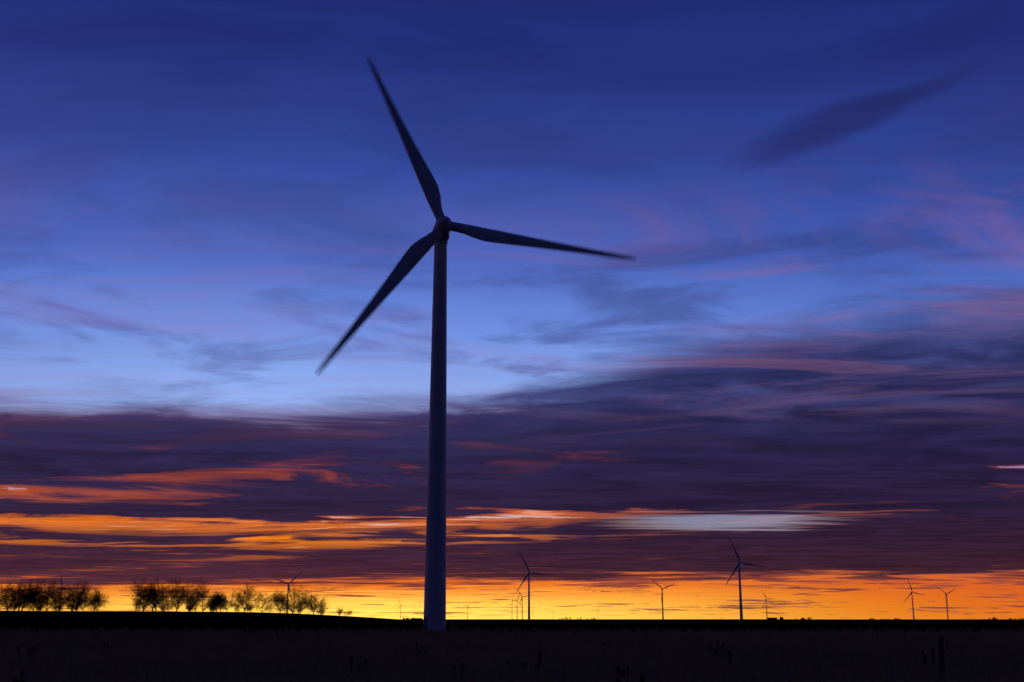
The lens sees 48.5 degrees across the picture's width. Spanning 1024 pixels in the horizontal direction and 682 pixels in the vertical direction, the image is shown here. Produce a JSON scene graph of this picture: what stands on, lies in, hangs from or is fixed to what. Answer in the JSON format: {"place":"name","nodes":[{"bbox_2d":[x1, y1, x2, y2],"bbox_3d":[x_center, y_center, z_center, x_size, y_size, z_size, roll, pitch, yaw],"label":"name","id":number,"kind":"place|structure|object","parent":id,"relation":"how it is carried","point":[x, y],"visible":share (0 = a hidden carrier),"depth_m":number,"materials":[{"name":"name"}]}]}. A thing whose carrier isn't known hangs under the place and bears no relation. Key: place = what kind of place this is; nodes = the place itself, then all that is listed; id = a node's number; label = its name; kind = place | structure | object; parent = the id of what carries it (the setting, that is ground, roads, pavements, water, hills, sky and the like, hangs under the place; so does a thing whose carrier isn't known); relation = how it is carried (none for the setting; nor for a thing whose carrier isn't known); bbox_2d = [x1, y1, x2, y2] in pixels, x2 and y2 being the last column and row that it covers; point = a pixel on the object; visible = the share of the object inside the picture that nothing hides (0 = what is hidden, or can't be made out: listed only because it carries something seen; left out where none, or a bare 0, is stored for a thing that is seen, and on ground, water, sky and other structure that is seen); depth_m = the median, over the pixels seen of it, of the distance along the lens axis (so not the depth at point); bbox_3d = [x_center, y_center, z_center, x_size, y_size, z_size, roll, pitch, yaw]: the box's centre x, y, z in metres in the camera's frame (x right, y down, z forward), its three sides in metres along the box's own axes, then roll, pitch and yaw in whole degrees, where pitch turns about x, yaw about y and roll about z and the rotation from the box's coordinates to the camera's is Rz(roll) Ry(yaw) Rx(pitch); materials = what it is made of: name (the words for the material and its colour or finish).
{"place":"outdoors","nodes":[
{"label":"outdoors","id":0,"kind":"place"},
{"bbox_2d":[0,611,1023,646],"bbox_3d":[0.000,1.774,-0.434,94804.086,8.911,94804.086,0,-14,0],"label":"ground","id":1,"kind":"structure","parent":0,"point":[96,620],"depth_m":332.17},
{"bbox_2d":[0,580,23,610],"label":"tree","id":2,"kind":"object","parent":1,"relation":"on","point":[5,596],"visible":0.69,"depth_m":345.57,"materials":[{"name":"green plant"}]},
{"bbox_2d":[0,584,45,610],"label":"tree","id":3,"kind":"object","parent":1,"relation":"on","point":[18,599],"visible":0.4,"depth_m":347.88,"materials":[{"name":"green plant"}]},
{"bbox_2d":[5,579,46,611],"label":"tree","id":4,"kind":"object","parent":1,"relation":"on","point":[21,595],"visible":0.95,"depth_m":339.05,"materials":[{"name":"green plant"}]},
{"bbox_2d":[16,587,46,610],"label":"tree","id":5,"kind":"object","parent":1,"relation":"on","point":[32,601],"visible":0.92,"depth_m":339.11,"materials":[{"name":"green plant"}]},
{"bbox_2d":[35,590,50,610],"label":"tree","id":6,"kind":"object","parent":1,"relation":"on","point":[45,603],"visible":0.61,"depth_m":347.71,"materials":[{"name":"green plant"}]},
{"bbox_2d":[26,579,72,610],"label":"tree","id":7,"kind":"object","parent":1,"relation":"on","point":[52,600],"visible":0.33,"depth_m":357.65,"materials":[{"name":"green plant"}]},
{"bbox_2d":[37,581,70,610],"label":"tree","id":8,"kind":"object","parent":1,"relation":"on","point":[54,597],"visible":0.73,"depth_m":353.76,"materials":[{"name":"green plant"}]},
{"bbox_2d":[50,594,68,610],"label":"tree","id":9,"kind":"object","parent":1,"relation":"on","point":[64,606],"visible":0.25,"depth_m":369.34,"materials":[{"name":"green plant"}]},
{"bbox_2d":[53,580,105,610],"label":"tree","id":10,"kind":"object","parent":1,"relation":"on","point":[70,593],"visible":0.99,"depth_m":350.37,"materials":[{"name":"green plant"}]},
{"bbox_2d":[67,587,92,608],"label":"tree","id":11,"kind":"object","parent":1,"relation":"on","point":[76,596],"visible":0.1,"depth_m":371.31,"materials":[{"name":"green plant"}]},
{"bbox_2d":[70,591,92,610],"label":"tree","id":12,"kind":"object","parent":1,"relation":"on","point":[81,603],"visible":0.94,"depth_m":350.93,"materials":[{"name":"green plant"}]},
{"bbox_2d":[87,596,105,610],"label":"tree","id":13,"kind":"object","parent":1,"relation":"on","point":[97,609],"visible":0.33,"depth_m":361.76,"materials":[{"name":"green plant"}]},
{"bbox_2d":[83,586,110,610],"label":"tree","id":14,"kind":"object","parent":1,"relation":"on","point":[98,597],"visible":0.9,"depth_m":353.34,"materials":[{"name":"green plant"}]},
{"bbox_2d":[132,597,142,610],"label":"tree","id":15,"kind":"object","parent":1,"relation":"on","point":[136,608],"visible":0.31,"depth_m":373.02,"materials":[{"name":"green plant"}]},
{"bbox_2d":[125,576,166,611],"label":"tree","id":16,"kind":"object","parent":1,"relation":"on","point":[143,598],"visible":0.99,"depth_m":354.75,"materials":[{"name":"green plant"}]},
{"bbox_2d":[139,582,169,611],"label":"tree","id":17,"kind":"object","parent":1,"relation":"on","point":[155,607],"visible":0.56,"depth_m":360.54,"materials":[{"name":"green plant"}]},
{"bbox_2d":[133,582,179,611],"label":"tree","id":18,"kind":"object","parent":1,"relation":"on","point":[166,593],"visible":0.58,"depth_m":363.61,"materials":[{"name":"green plant"}]},
{"bbox_2d":[160,597,178,609],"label":"tree","id":19,"kind":"object","parent":1,"relation":"on","point":[170,604],"visible":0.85,"depth_m":365.76,"materials":[{"name":"green plant"}]},
{"bbox_2d":[167,576,203,610],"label":"tree","id":20,"kind":"object","parent":1,"relation":"on","point":[176,597],"visible":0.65,"depth_m":368.07,"materials":[{"name":"green plant"}]},
{"bbox_2d":[173,578,209,611],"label":"tree","id":21,"kind":"object","parent":1,"relation":"on","point":[187,600],"visible":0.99,"depth_m":356.49,"materials":[{"name":"green plant"}]},
{"bbox_2d":[188,595,201,611],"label":"tree","id":22,"kind":"object","parent":1,"relation":"on","point":[194,604],"visible":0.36,"depth_m":370.59,"materials":[{"name":"green plant"}]},
{"bbox_2d":[184,588,225,611],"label":"tree","id":23,"kind":"object","parent":1,"relation":"on","point":[206,602],"visible":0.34,"depth_m":378.35,"materials":[{"name":"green plant"}]},
{"bbox_2d":[205,593,223,611],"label":"tree","id":24,"kind":"object","parent":1,"relation":"on","point":[213,603],"visible":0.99,"depth_m":358.48,"materials":[{"name":"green plant"}]},
{"bbox_2d":[213,590,229,611],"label":"tree","id":25,"kind":"object","parent":1,"relation":"on","point":[220,600],"visible":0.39,"depth_m":383.02,"materials":[{"name":"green plant"}]},
{"bbox_2d":[215,590,238,610],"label":"tree","id":26,"kind":"object","parent":1,"relation":"on","point":[223,604],"visible":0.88,"depth_m":379.67,"materials":[{"name":"green plant"}]},
{"bbox_2d":[233,603,240,612],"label":"tree","id":27,"kind":"object","parent":1,"relation":"on","point":[236,607],"visible":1,"depth_m":358.32,"materials":[{"name":"green plant"}]},
{"bbox_2d":[230,583,259,611],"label":"tree","id":28,"kind":"object","parent":1,"relation":"on","point":[242,601],"visible":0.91,"depth_m":393.06,"materials":[{"name":"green plant"}]},
{"bbox_2d":[245,590,278,611],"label":"tree","id":29,"kind":"object","parent":1,"relation":"on","point":[260,600],"visible":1,"depth_m":359.92,"materials":[{"name":"green plant"}]},
{"bbox_2d":[267,592,293,612],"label":"tree","id":30,"kind":"object","parent":1,"relation":"on","point":[277,606],"visible":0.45,"depth_m":378.31,"materials":[{"name":"green plant"}]},
{"bbox_2d":[272,572,301,612],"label":"wind turbine","id":31,"kind":"object","parent":1,"relation":"on","point":[288,586],"visible":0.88,"depth_m":2556.34,"materials":[{"name":"white metal"}]},
{"bbox_2d":[270,585,314,613],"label":"tree","id":32,"kind":"object","parent":1,"relation":"on","point":[284,604],"visible":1,"depth_m":366.04,"materials":[{"name":"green plant"}]},
{"bbox_2d":[290,598,306,613],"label":"tree","id":33,"kind":"object","parent":1,"relation":"on","point":[297,605],"visible":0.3,"depth_m":392.87,"materials":[{"name":"green plant"}]},
{"bbox_2d":[295,606,305,612],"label":"bush","id":34,"kind":"object","parent":1,"relation":"on","point":[301,609],"visible":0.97,"depth_m":372.76,"materials":[{"name":"green plant"}]},
{"bbox_2d":[298,592,325,613],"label":"tree","id":35,"kind":"object","parent":1,"relation":"on","point":[310,608],"visible":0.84,"depth_m":374.55,"materials":[{"name":"green plant"}]},
{"bbox_2d":[310,597,328,613],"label":"tree","id":36,"kind":"object","parent":1,"relation":"on","point":[321,607],"visible":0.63,"depth_m":395.91,"materials":[{"name":"green plant"}]},
{"bbox_2d":[12,630,976,681],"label":"weed clumps","id":37,"kind":"object","parent":1,"relation":"on","point":[622,671],"visible":0.54,"depth_m":30.58,"materials":[{"name":"brown"}]},
{"bbox_2d":[0,625,1023,681],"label":"grass tufts","id":38,"kind":"object","parent":1,"relation":"on","point":[287,655],"visible":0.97,"depth_m":39.67,"materials":[{"name":"black plant"}]},
{"bbox_2d":[518,591,527,618],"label":"wind turbine","id":39,"kind":"object","parent":1,"relation":"on","point":[522,603],"visible":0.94,"depth_m":4155.69,"materials":[{"name":"white metal"}]},
{"bbox_2d":[517,551,549,619],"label":"wind turbine","id":40,"kind":"object","parent":1,"relation":"on","point":[527,575],"visible":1,"depth_m":1966.28,"materials":[{"name":"white"}]},
{"bbox_2d":[652,580,672,619],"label":"wind turbine","id":41,"kind":"object","parent":1,"relation":"on","point":[662,599],"visible":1,"depth_m":3031.70,"materials":[{"name":"white"}]},
{"bbox_2d":[403,616,1017,620],"bbox_3d":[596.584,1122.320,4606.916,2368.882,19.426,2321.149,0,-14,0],"label":"farm and poles","id":42,"kind":"object","parent":1,"relation":"on","point":[781,618],"visible":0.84,"depth_m":3766.99,"materials":[{"name":"grey"}]},
{"bbox_2d":[725,536,764,620],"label":"wind turbine","id":43,"kind":"object","parent":1,"relation":"on","point":[740,592],"visible":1,"depth_m":1611.76,"materials":[{"name":"white"}]},
{"bbox_2d":[761,590,767,619],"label":"wind turbine","id":44,"kind":"object","parent":1,"relation":"on","point":[766,605],"visible":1,"depth_m":4509.31,"materials":[{"name":"white metal"}]},
{"bbox_2d":[707,636,1023,681],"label":"fence","id":45,"kind":"object","parent":1,"relation":"on","point":[941,656],"visible":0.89,"depth_m":25.00,"materials":[{"name":"brown wood"}]},
{"bbox_2d":[904,578,924,620],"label":"wind turbine","id":46,"kind":"object","parent":1,"relation":"on","point":[912,600],"visible":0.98,"depth_m":3223.53,"materials":[{"name":"white metal"}]},
{"bbox_2d":[937,587,955,620],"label":"wind turbine","id":47,"kind":"object","parent":1,"relation":"on","point":[946,602],"visible":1,"depth_m":3540.96,"materials":[{"name":"white"}]},
{"bbox_2d":[0,0,1023,618],"label":"sky","id":48,"kind":"structure","parent":0,"point":[809,355],"materials":[{"name":"blue"}]},
{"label":"turbine pad and track","id":49,"kind":"object","parent":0,"visible":0},
{"bbox_2d":[316,57,636,631],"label":"wind turbine","id":50,"kind":"object","parent":49,"relation":"on","point":[437,237],"visible":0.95,"depth_m":226.43,"materials":[{"name":"paint"}]}
]}

